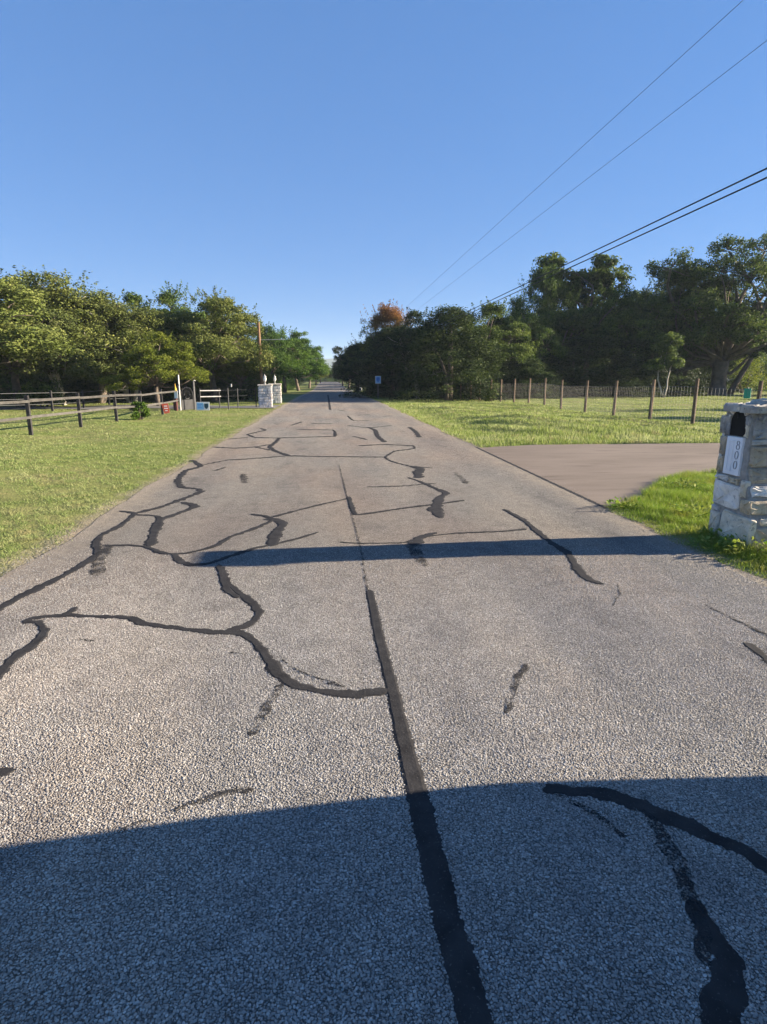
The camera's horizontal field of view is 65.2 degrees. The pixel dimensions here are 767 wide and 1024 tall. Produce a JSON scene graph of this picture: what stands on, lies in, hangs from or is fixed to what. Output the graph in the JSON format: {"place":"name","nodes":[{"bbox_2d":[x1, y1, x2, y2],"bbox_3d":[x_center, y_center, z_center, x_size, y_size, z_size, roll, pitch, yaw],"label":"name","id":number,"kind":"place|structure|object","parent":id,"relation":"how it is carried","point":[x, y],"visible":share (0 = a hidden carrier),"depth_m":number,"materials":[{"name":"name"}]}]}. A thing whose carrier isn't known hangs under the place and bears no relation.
{"place":"outdoors","nodes":[
{"label":"outdoors","id":0,"kind":"place"},
{"bbox_2d":[324,358,335,367],"bbox_3d":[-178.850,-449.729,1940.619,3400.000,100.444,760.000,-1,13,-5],"label":"hills","id":1,"kind":"structure","parent":0,"point":[330,361],"depth_m":1872.54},
{"bbox_2d":[0,382,766,1023],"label":"road","id":2,"kind":"structure","parent":0,"point":[324,702],"depth_m":2.69,"materials":[{"name":"grey asphalt"}]},
{"bbox_2d":[0,382,766,580],"bbox_3d":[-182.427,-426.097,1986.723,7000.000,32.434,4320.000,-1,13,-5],"label":"ground","id":3,"kind":"structure","parent":0,"point":[42,545],"depth_m":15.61,"materials":[{"name":"green plant"}]},
{"bbox_2d":[0,374,44,401],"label":"thicket","id":4,"kind":"object","parent":3,"relation":"on","point":[3,385],"visible":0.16,"depth_m":41.71,"materials":[{"name":"green plant"}]},
{"bbox_2d":[10,378,68,406],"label":"bush","id":5,"kind":"object","parent":3,"relation":"on","point":[39,391],"visible":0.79,"depth_m":34.18,"materials":[{"name":"green plant"}]},
{"bbox_2d":[0,268,94,376],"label":"oak tree","id":6,"kind":"object","parent":3,"relation":"on","point":[27,336],"visible":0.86,"depth_m":31.27,"materials":[{"name":"green plant"}]},
{"bbox_2d":[3,371,97,402],"bbox_3d":[-23.878,-9.441,43.691,7.266,3.089,6.968,-3,13,-13],"label":"thicket","id":7,"kind":"object","parent":3,"relation":"on","point":[65,386],"visible":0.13,"depth_m":42.79,"materials":[{"name":"green plant"}]},
{"bbox_2d":[0,275,120,406],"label":"oak tree","id":8,"kind":"object","parent":3,"relation":"on","point":[92,369],"visible":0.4,"depth_m":34.73,"materials":[{"name":"green plant"}]},
{"bbox_2d":[0,389,130,410],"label":"pasture fence","id":9,"kind":"object","parent":3,"relation":"on","point":[51,402],"visible":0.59,"depth_m":31.16,"materials":[{"name":"wood"}]},
{"bbox_2d":[2,264,139,404],"bbox_3d":[-20.982,-10.861,38.397,11.555,8.794,8.558,3,13,13],"label":"feathery tree","id":10,"kind":"object","parent":3,"relation":"on","point":[55,291],"visible":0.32,"depth_m":35.74,"materials":[{"name":"green plant"}]},
{"bbox_2d":[0,388,178,434],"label":"rail fence","id":11,"kind":"object","parent":3,"relation":"on","point":[27,401],"visible":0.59,"depth_m":20.28,"materials":[{"name":"wood"}]},
{"bbox_2d":[162,403,169,413],"bbox_3d":[-9.769,-4.638,26.868,0.330,0.460,0.023,-3,13,-13],"label":"red sign","id":12,"kind":"object","parent":11,"relation":"attached to","point":[165,408],"visible":1,"depth_m":26.86,"materials":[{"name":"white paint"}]},
{"bbox_2d":[20,286,160,403],"bbox_3d":[-19.476,-10.605,39.078,8.911,7.696,9.817,-12,17,-43],"label":"feathery tree","id":13,"kind":"object","parent":3,"relation":"on","point":[103,308],"visible":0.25,"depth_m":37.75,"materials":[{"name":"green plant"}]},
{"bbox_2d":[63,373,132,401],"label":"thicket","id":14,"kind":"object","parent":3,"relation":"on","point":[82,384],"visible":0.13,"depth_m":42.66,"materials":[{"name":"green plant"}]},
{"bbox_2d":[86,376,173,401],"bbox_3d":[-18.919,-9.740,45.116,7.087,2.900,7.391,-7,15,-30],"label":"thicket","id":15,"kind":"object","parent":3,"relation":"on","point":[141,390],"visible":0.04,"depth_m":43.58,"materials":[{"name":"green plant"}]},
{"bbox_2d":[0,405,279,409],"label":"gravel drive","id":16,"kind":"structure","parent":3,"relation":"on","point":[96,407],"depth_m":33.94,"materials":[{"name":"beige gravel"}]},
{"bbox_2d":[130,401,150,419],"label":"bush","id":17,"kind":"object","parent":3,"relation":"on","point":[138,409],"visible":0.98,"depth_m":24.40,"materials":[{"name":"green plant"}]},
{"bbox_2d":[80,295,214,402],"bbox_3d":[-16.575,-10.563,40.160,10.387,7.252,7.693,-8,15,-31],"label":"feathery tree","id":18,"kind":"object","parent":3,"relation":"on","point":[160,319],"visible":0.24,"depth_m":39.23,"materials":[{"name":"green plant"}]},
{"bbox_2d":[94,329,211,405],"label":"oak tree","id":19,"kind":"object","parent":3,"relation":"on","point":[158,364],"visible":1,"depth_m":33.95,"materials":[{"name":"green plant"}]},
{"bbox_2d":[131,376,210,401],"bbox_3d":[-16.894,-9.876,46.112,7.552,2.910,7.571,-10,16,-38],"label":"thicket","id":20,"kind":"object","parent":3,"relation":"on","point":[172,389],"visible":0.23,"depth_m":44.70,"materials":[{"name":"green plant"}]},
{"bbox_2d":[121,281,224,396],"bbox_3d":[-15.155,-12.264,44.193,7.830,9.052,8.352,1,13,6],"label":"oak tree","id":21,"kind":"object","parent":3,"relation":"on","point":[170,300],"visible":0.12,"depth_m":42.66,"materials":[{"name":"green plant"}]},
{"bbox_2d":[173,386,177,410],"bbox_3d":[-10.560,-5.776,30.418,0.290,1.460,0.192,-1,13,-5],"label":"marker post","id":22,"kind":"object","parent":3,"relation":"on","point":[175,405],"visible":0.91,"depth_m":30.41,"materials":[{"name":"red metal"}]},
{"bbox_2d":[177,375,195,410],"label":"arched gate","id":23,"kind":"structure","parent":3,"relation":"on","point":[188,404],"depth_m":31.54,"materials":[{"name":"white metal"}]},
{"bbox_2d":[159,377,239,400],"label":"thicket","id":24,"kind":"object","parent":3,"relation":"on","point":[220,385],"visible":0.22,"depth_m":47.14,"materials":[{"name":"green plant"}]},
{"bbox_2d":[196,402,209,409],"bbox_3d":[-9.296,-5.363,30.869,0.660,0.600,0.042,-2,13,-9],"label":"yard sign","id":25,"kind":"object","parent":3,"relation":"on","point":[202,405],"visible":0.92,"depth_m":30.83,"materials":[{"name":"white paint"}]},
{"bbox_2d":[148,284,277,401],"bbox_3d":[-12.092,-11.635,42.426,9.681,8.338,9.772,-10,16,-37],"label":"oak tree","id":26,"kind":"object","parent":3,"relation":"on","point":[224,333],"visible":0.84,"depth_m":40.83,"materials":[{"name":"green plant"}]},
{"bbox_2d":[186,375,250,397],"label":"thicket","id":27,"kind":"object","parent":3,"relation":"on","point":[237,386],"visible":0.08,"depth_m":49.95,"materials":[{"name":"green plant"}]},
{"bbox_2d":[199,388,256,407],"bbox_3d":[-8.586,-6.206,33.291,3.316,1.320,0.064,-10,16,-37],"label":"pipe fence","id":28,"kind":"object","parent":3,"relation":"on","point":[218,390],"visible":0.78,"depth_m":32.99,"materials":[{"name":"white metal"}]},
{"bbox_2d":[227,384,231,408],"bbox_3d":[-8.088,-5.965,31.564,0.259,1.525,0.120,-1,13,-5],"label":"keypad post","id":29,"kind":"object","parent":3,"relation":"on","point":[230,385],"visible":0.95,"depth_m":31.50,"materials":[{"name":"black metal"}]},
{"bbox_2d":[204,338,281,400],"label":"oak tree","id":30,"kind":"object","parent":3,"relation":"on","point":[225,372],"visible":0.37,"depth_m":44.07,"materials":[{"name":"green plant"}]},
{"bbox_2d":[232,380,267,401],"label":"bush","id":31,"kind":"object","parent":3,"relation":"on","point":[243,391],"visible":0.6,"depth_m":43.97,"materials":[{"name":"green plant"}]},
{"bbox_2d":[257,374,272,406],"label":"gate pillar","id":32,"kind":"structure","parent":3,"relation":"on","point":[265,399],"depth_m":34.05,"materials":[{"name":"white stone"}]},
{"bbox_2d":[235,319,304,382],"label":"oak tree","id":33,"kind":"object","parent":3,"relation":"on","point":[286,367],"visible":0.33,"depth_m":65.87,"materials":[{"name":"green plant"}]},
{"bbox_2d":[257,322,284,383],"bbox_3d":[-7.831,-10.312,42.242,1.864,5.823,0.257,-1,13,-5],"label":"utility pole","id":34,"kind":"object","parent":3,"relation":"on","point":[259,343],"visible":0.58,"depth_m":41.86,"materials":[{"name":"brown wood"}]},
{"bbox_2d":[272,375,281,403],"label":"gate pillar","id":35,"kind":"structure","parent":3,"relation":"on","point":[276,394],"depth_m":39.62,"materials":[{"name":"white stone"}]},
{"bbox_2d":[255,324,323,392],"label":"oak tree","id":36,"kind":"object","parent":3,"relation":"on","point":[298,347],"visible":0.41,"depth_m":77.71,"materials":[{"name":"green plant"}]},
{"bbox_2d":[286,379,295,388],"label":"thicket","id":37,"kind":"object","parent":3,"relation":"on","point":[290,382],"visible":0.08,"depth_m":115.47,"materials":[{"name":"green plant"}]},
{"bbox_2d":[273,338,330,390],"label":"oak tree","id":38,"kind":"object","parent":3,"relation":"on","point":[312,357],"visible":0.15,"depth_m":97.46,"materials":[{"name":"green plant"}]},
{"bbox_2d":[287,352,332,387],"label":"oak tree","id":39,"kind":"object","parent":3,"relation":"on","point":[309,377],"visible":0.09,"depth_m":122.66,"materials":[{"name":"green plant"}]},
{"bbox_2d":[307,359,331,384],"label":"oak tree","id":40,"kind":"object","parent":3,"relation":"on","point":[325,376],"visible":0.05,"depth_m":153.33,"materials":[{"name":"green plant"}]},
{"bbox_2d":[317,376,341,381],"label":"wood tree","id":41,"kind":"object","parent":3,"relation":"on","point":[327,379],"visible":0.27,"depth_m":256.12,"materials":[{"name":"green plant"}]},
{"bbox_2d":[328,362,342,385],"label":"oak tree","id":42,"kind":"object","parent":3,"relation":"on","point":[331,374],"visible":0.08,"depth_m":145.43,"materials":[{"name":"green plant"}]},
{"bbox_2d":[329,348,364,388],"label":"oak tree","id":43,"kind":"object","parent":3,"relation":"on","point":[336,360],"visible":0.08,"depth_m":114.09,"materials":[{"name":"green plant"}]},
{"bbox_2d":[332,340,362,392],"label":"oak tree","id":44,"kind":"object","parent":3,"relation":"on","point":[335,350],"visible":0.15,"depth_m":80.44,"materials":[{"name":"green plant"}]},
{"bbox_2d":[331,329,380,394],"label":"oak tree","id":45,"kind":"object","parent":3,"relation":"on","point":[344,370],"visible":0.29,"depth_m":63.44,"materials":[{"name":"green plant"}]},
{"bbox_2d":[375,376,380,383],"bbox_3d":[-0.448,-10.163,49.244,0.460,1.975,0.062,-1,13,-5],"label":"road sign","id":46,"kind":"object","parent":3,"relation":"on","point":[377,379],"visible":0.96,"depth_m":49.07,"materials":[{"name":"metal"}]},
{"bbox_2d":[338,326,426,397],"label":"juniper tree","id":47,"kind":"object","parent":3,"relation":"on","point":[365,370],"visible":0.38,"depth_m":51.51,"materials":[{"name":"green plant"}]},
{"bbox_2d":[358,299,414,375],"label":"feathery tree","id":48,"kind":"object","parent":3,"relation":"on","point":[384,316],"visible":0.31,"depth_m":55.44,"materials":[{"name":"orange plant"}]},
{"bbox_2d":[370,367,420,397],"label":"thicket","id":49,"kind":"object","parent":3,"relation":"on","point":[393,386],"visible":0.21,"depth_m":52.98,"materials":[{"name":"green plant"}]},
{"bbox_2d":[371,307,467,394],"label":"oak tree","id":50,"kind":"object","parent":3,"relation":"on","point":[393,351],"visible":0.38,"depth_m":47.54,"materials":[{"name":"green plant"}]},
{"bbox_2d":[385,303,509,401],"bbox_3d":[5.338,-11.771,45.150,10.084,7.382,9.669,7,14,27],"label":"juniper tree","id":51,"kind":"object","parent":3,"relation":"on","point":[433,332],"visible":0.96,"depth_m":43.63,"materials":[{"name":"green plant"}]},
{"bbox_2d":[420,365,475,398],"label":"thicket","id":52,"kind":"object","parent":3,"relation":"on","point":[438,389],"visible":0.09,"depth_m":49.32,"materials":[{"name":"green plant"}]},
{"bbox_2d":[434,368,521,398],"bbox_3d":[8.387,-11.198,51.536,7.494,2.962,7.815,9,16,36],"label":"thicket","id":53,"kind":"object","parent":3,"relation":"on","point":[503,389],"visible":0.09,"depth_m":49.73,"materials":[{"name":"green plant"}]},
{"bbox_2d":[439,356,534,399],"bbox_3d":[9.027,-11.356,50.639,7.454,3.754,7.774,7,14,28],"label":"thicket","id":54,"kind":"object","parent":3,"relation":"on","point":[505,366],"visible":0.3,"depth_m":48.92,"materials":[{"name":"green plant"}]},
{"bbox_2d":[441,296,541,377],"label":"oak tree","id":55,"kind":"object","parent":3,"relation":"on","point":[514,331],"visible":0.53,"depth_m":49.12,"materials":[{"name":"green plant"}]},
{"bbox_2d":[484,387,498,401],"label":"bush","id":56,"kind":"object","parent":3,"relation":"on","point":[491,391],"visible":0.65,"depth_m":43.68,"materials":[{"name":"green plant"}]},
{"bbox_2d":[493,375,542,398],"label":"thicket","id":57,"kind":"object","parent":3,"relation":"on","point":[528,388],"visible":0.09,"depth_m":51.13,"materials":[{"name":"green plant"}]},
{"bbox_2d":[493,292,568,372],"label":"oak tree","id":58,"kind":"object","parent":3,"relation":"on","point":[539,331],"visible":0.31,"depth_m":53.34,"materials":[{"name":"green plant"}]},
{"bbox_2d":[494,357,569,398],"bbox_3d":[11.911,-11.231,50.637,7.282,3.585,7.264,-9,15,-35],"label":"thicket","id":59,"kind":"object","parent":3,"relation":"on","point":[538,369],"visible":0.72,"depth_m":48.91,"materials":[{"name":"green plant"}]},
{"bbox_2d":[518,264,569,344],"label":"feathery tree","id":60,"kind":"object","parent":3,"relation":"on","point":[549,287],"visible":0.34,"depth_m":60.35,"materials":[{"name":"green plant"}]},
{"bbox_2d":[536,379,553,397],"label":"bush","id":61,"kind":"object","parent":3,"relation":"on","point":[550,391],"visible":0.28,"depth_m":50.70,"materials":[{"name":"green plant"}]},
{"bbox_2d":[517,362,580,396],"bbox_3d":[14.377,-12.136,54.996,6.593,3.473,6.322,-7,15,-30],"label":"thicket","id":62,"kind":"object","parent":3,"relation":"on","point":[564,389],"visible":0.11,"depth_m":54.00,"materials":[{"name":"green plant"}]},
{"bbox_2d":[504,338,601,397],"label":"juniper tree","id":63,"kind":"object","parent":3,"relation":"on","point":[548,360],"visible":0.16,"depth_m":53.53,"materials":[{"name":"green plant"}]},
{"bbox_2d":[365,394,766,446],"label":"swale grass","id":64,"kind":"structure","parent":3,"relation":"on","point":[633,432],"depth_m":20.41,"materials":[{"name":"green plant"}]},
{"bbox_2d":[537,285,613,370],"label":"oak tree","id":65,"kind":"object","parent":3,"relation":"on","point":[573,324],"visible":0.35,"depth_m":59.28,"materials":[{"name":"green plant"}]},
{"bbox_2d":[557,366,603,396],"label":"thicket","id":66,"kind":"object","parent":3,"relation":"on","point":[579,370],"visible":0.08,"depth_m":56.12,"materials":[{"name":"green plant"}]},
{"bbox_2d":[527,251,635,349],"bbox_3d":[20.574,-19.703,64.009,12.165,15.506,10.717,-6,14,-26],"label":"tall tree","id":67,"kind":"object","parent":3,"relation":"on","point":[585,280],"visible":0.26,"depth_m":62.02,"materials":[{"name":"green plant"}]},
{"bbox_2d":[575,361,629,396],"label":"thicket","id":68,"kind":"object","parent":3,"relation":"on","point":[592,368],"visible":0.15,"depth_m":57.09,"materials":[{"name":"green plant"}]},
{"bbox_2d":[564,276,647,383],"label":"oak tree","id":69,"kind":"object","parent":3,"relation":"on","point":[612,295],"visible":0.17,"depth_m":59.48,"materials":[{"name":"green plant"}]},
{"bbox_2d":[546,333,667,397],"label":"juniper tree","id":70,"kind":"object","parent":3,"relation":"on","point":[589,345],"visible":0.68,"depth_m":53.66,"materials":[{"name":"green plant"}]},
{"bbox_2d":[460,378,763,425],"bbox_3d":[9.695,-6.231,32.220,1.751,1.886,33.919,-2,13,-9],"label":"wire fence","id":71,"kind":"object","parent":3,"relation":"on","point":[759,394],"visible":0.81,"depth_m":26.43,"materials":[{"name":"brown wood"}]},
{"bbox_2d":[743,387,750,397],"bbox_3d":[11.282,-3.694,18.576,0.020,0.335,0.220,-6,14,-25],"label":"green notice","id":72,"kind":"object","parent":71,"relation":"attached to","point":[747,390],"visible":1,"depth_m":18.57,"materials":[{"name":"metal"}]},
{"bbox_2d":[603,496,643,509],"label":"weed","id":73,"kind":"object","parent":3,"relation":"on","point":[624,503],"visible":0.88,"depth_m":7.73,"materials":[{"name":"green plant"}]},
{"bbox_2d":[601,359,671,395],"bbox_3d":[24.653,-13.382,59.562,7.436,4.043,7.418,-10,16,-37],"label":"thicket","id":74,"kind":"object","parent":3,"relation":"on","point":[639,381],"visible":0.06,"depth_m":58.73,"materials":[{"name":"green plant"}]},
{"bbox_2d":[568,338,705,396],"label":"juniper tree","id":75,"kind":"object","parent":3,"relation":"on","point":[641,344],"visible":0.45,"depth_m":56.24,"materials":[{"name":"green plant"}]},
{"bbox_2d":[596,283,688,363],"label":"oak tree","id":76,"kind":"object","parent":3,"relation":"on","point":[631,320],"visible":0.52,"depth_m":57.96,"materials":[{"name":"green plant"}]},
{"bbox_2d":[640,375,681,394],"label":"thicket","id":77,"kind":"object","parent":3,"relation":"on","point":[670,386],"visible":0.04,"depth_m":61.85,"materials":[{"name":"green plant"}]},
{"bbox_2d":[642,332,685,397],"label":"sapling","id":78,"kind":"object","parent":3,"relation":"on","point":[668,353],"visible":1,"depth_m":50.34,"materials":[{"name":"green plant"}]},
{"bbox_2d":[631,264,710,389],"bbox_3d":[30.304,-19.297,64.875,10.169,14.477,10.116,-4,13,-18],"label":"oak tree","id":79,"kind":"object","parent":3,"relation":"on","point":[660,283],"visible":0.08,"depth_m":62.61,"materials":[{"name":"green plant"}]},
{"bbox_2d":[657,477,708,492],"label":"weed","id":80,"kind":"object","parent":3,"relation":"on","point":[685,485],"visible":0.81,"depth_m":8.92,"materials":[{"name":"green plant"}]},
{"bbox_2d":[671,380,702,395],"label":"bush","id":81,"kind":"object","parent":3,"relation":"on","point":[693,387],"visible":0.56,"depth_m":57.64,"materials":[{"name":"green plant"}]},
{"bbox_2d":[669,364,707,393],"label":"tree","id":82,"kind":"object","parent":3,"relation":"on","point":[692,372],"visible":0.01,"depth_m":67.73,"materials":[{"name":"green plant"}]},
{"bbox_2d":[672,502,711,517],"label":"weed","id":83,"kind":"object","parent":3,"relation":"on","point":[700,508],"visible":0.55,"depth_m":7.34,"materials":[{"name":"green plant"}]},
{"bbox_2d":[653,289,738,393],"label":"oak tree","id":84,"kind":"object","parent":3,"relation":"on","point":[699,359],"visible":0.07,"depth_m":61.98,"materials":[{"name":"green plant"}]},
{"bbox_2d":[638,232,766,395],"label":"live oak tree","id":85,"kind":"object","parent":3,"relation":"on","point":[729,323],"visible":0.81,"depth_m":56.36,"materials":[{"name":"green plant"}]},
{"bbox_2d":[672,366,733,392],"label":"tree","id":86,"kind":"object","parent":3,"relation":"on","point":[706,376],"visible":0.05,"depth_m":73.68,"materials":[{"name":"green plant"}]},
{"bbox_2d":[688,534,737,553],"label":"weed","id":87,"kind":"object","parent":3,"relation":"on","point":[708,544],"visible":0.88,"depth_m":5.92,"materials":[{"name":"green plant"}]},
{"bbox_2d":[696,526,730,544],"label":"weed","id":88,"kind":"object","parent":3,"relation":"on","point":[703,528],"visible":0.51,"depth_m":6.23,"materials":[{"name":"green plant"}]},
{"bbox_2d":[708,398,766,551],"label":"mailbox pillar","id":89,"kind":"structure","parent":3,"relation":"on","point":[739,507],"depth_m":5.91,"materials":[{"name":"beige stone"}]},
{"bbox_2d":[730,412,746,436],"bbox_3d":[3.563,-0.887,5.980,0.075,0.253,0.230,-1,13,-4],"label":"mailbox door","id":90,"kind":"structure","parent":89,"relation":"in","point":[738,424],"depth_m":5.98,"materials":[{"name":"black metal"}]},
{"bbox_2d":[720,533,766,554],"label":"weed","id":91,"kind":"object","parent":3,"relation":"on","point":[743,542],"visible":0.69,"depth_m":5.75,"materials":[{"name":"green plant"}]},
{"bbox_2d":[726,347,766,392],"bbox_3d":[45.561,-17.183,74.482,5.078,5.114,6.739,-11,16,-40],"label":"bush","id":92,"kind":"object","parent":3,"relation":"on","point":[753,369],"visible":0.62,"depth_m":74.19,"materials":[{"name":"green plant"}]},
{"bbox_2d":[727,300,766,394],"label":"leaning tree","id":93,"kind":"object","parent":3,"relation":"on","point":[736,382],"visible":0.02,"depth_m":63.41,"materials":[{"name":"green plant"}]},
{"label":"power pole","id":94,"kind":"object","parent":3,"relation":"on","visible":0},
{"bbox_2d":[390,0,742,321],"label":"power line","id":95,"kind":"object","parent":94,"relation":"attached to","point":[613,118],"visible":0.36,"depth_m":15.84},
{"bbox_2d":[417,40,766,309],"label":"power line","id":96,"kind":"object","parent":94,"relation":"attached to","point":[631,144],"visible":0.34,"depth_m":17.46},
{"bbox_2d":[438,168,766,325],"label":"power line","id":97,"kind":"object","parent":94,"relation":"attached to","point":[635,231],"visible":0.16,"depth_m":14.82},
{"bbox_2d":[438,177,766,327],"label":"power line","id":98,"kind":"object","parent":94,"relation":"attached to","point":[635,237],"visible":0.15,"depth_m":15.01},
{"bbox_2d":[0,0,766,358],"label":"sky","id":99,"kind":"structure","parent":0,"point":[311,162],"materials":[{"name":"blue"}]},
{"bbox_2d":[480,443,719,506],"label":"driveway","id":100,"kind":"structure","parent":0,"point":[602,473],"depth_m":11.80,"materials":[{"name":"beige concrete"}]},
{"bbox_2d":[606,468,766,578],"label":"roadside grass","id":101,"kind":"structure","parent":0,"point":[660,493],"depth_m":7.37,"materials":[{"name":"green plant"}]}
]}

